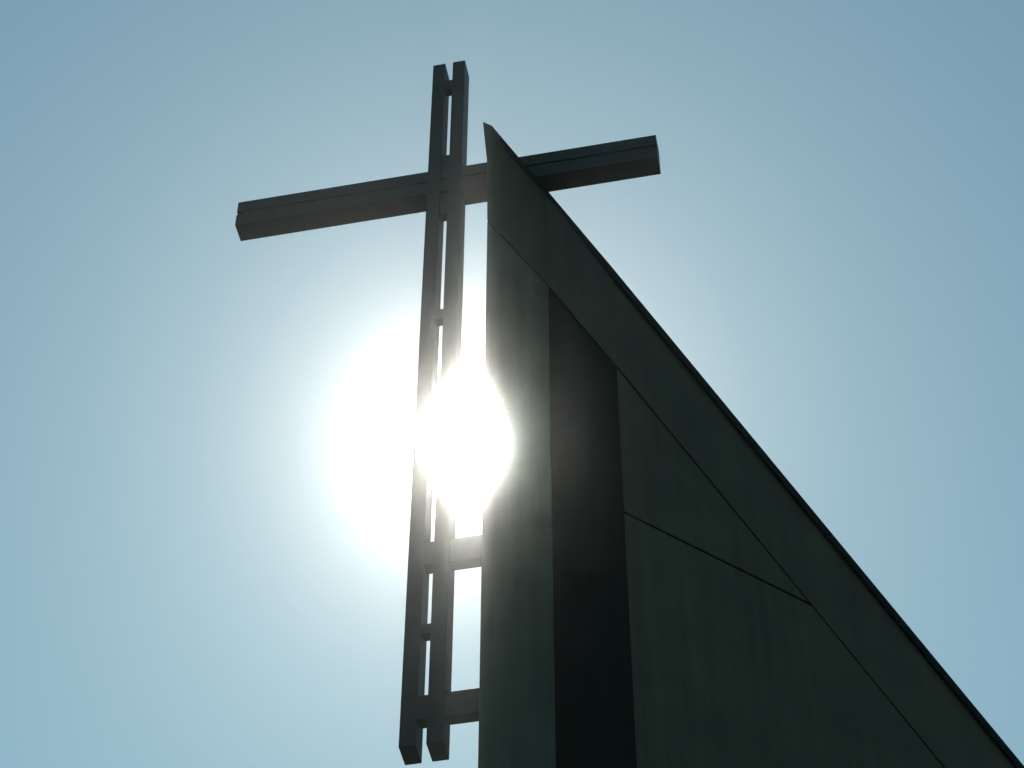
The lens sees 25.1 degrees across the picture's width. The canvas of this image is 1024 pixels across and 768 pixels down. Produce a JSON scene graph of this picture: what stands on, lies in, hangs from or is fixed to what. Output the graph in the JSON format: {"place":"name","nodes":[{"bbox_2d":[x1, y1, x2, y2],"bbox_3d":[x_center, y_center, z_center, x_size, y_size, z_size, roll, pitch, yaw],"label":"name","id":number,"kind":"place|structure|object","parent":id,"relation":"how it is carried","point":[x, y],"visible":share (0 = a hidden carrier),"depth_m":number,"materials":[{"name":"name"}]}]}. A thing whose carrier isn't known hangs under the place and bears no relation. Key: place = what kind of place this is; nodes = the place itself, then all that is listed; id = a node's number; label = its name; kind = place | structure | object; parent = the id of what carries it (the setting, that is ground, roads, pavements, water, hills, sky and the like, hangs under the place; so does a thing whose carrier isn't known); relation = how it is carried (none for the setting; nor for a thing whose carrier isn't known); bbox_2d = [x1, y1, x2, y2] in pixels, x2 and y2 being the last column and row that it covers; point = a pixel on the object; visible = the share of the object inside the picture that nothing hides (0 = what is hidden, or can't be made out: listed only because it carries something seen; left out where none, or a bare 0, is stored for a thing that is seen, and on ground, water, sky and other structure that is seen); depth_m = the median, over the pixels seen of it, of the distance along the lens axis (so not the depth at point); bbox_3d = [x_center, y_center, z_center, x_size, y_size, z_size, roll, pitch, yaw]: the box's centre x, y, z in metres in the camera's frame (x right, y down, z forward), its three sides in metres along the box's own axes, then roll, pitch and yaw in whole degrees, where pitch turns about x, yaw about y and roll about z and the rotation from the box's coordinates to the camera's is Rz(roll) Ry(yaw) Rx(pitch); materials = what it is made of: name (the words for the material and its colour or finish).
{"place":"outdoors","nodes":[
{"label":"outdoors","id":0,"kind":"place"},
{"bbox_2d":[0,0,1023,767],"label":"sky","id":1,"kind":"structure","parent":0,"point":[207,434],"materials":[{"name":"blue"}]},
{"label":"ground","id":2,"kind":"structure","parent":0,"visible":0},
{"bbox_2d":[478,122,1023,767],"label":"church tower","id":3,"kind":"structure","parent":2,"relation":"on","point":[674,574],"depth_m":21.02,"materials":[{"name":"concrete"}]},
{"bbox_2d":[235,60,660,764],"bbox_3d":[-0.761,-0.309,24.240,4.932,10.852,0.251,-8,-50,7],"label":"cross","id":4,"kind":"object","parent":3,"relation":"attached to","point":[445,188],"visible":0.93,"depth_m":24.78,"materials":[{"name":"paint"}]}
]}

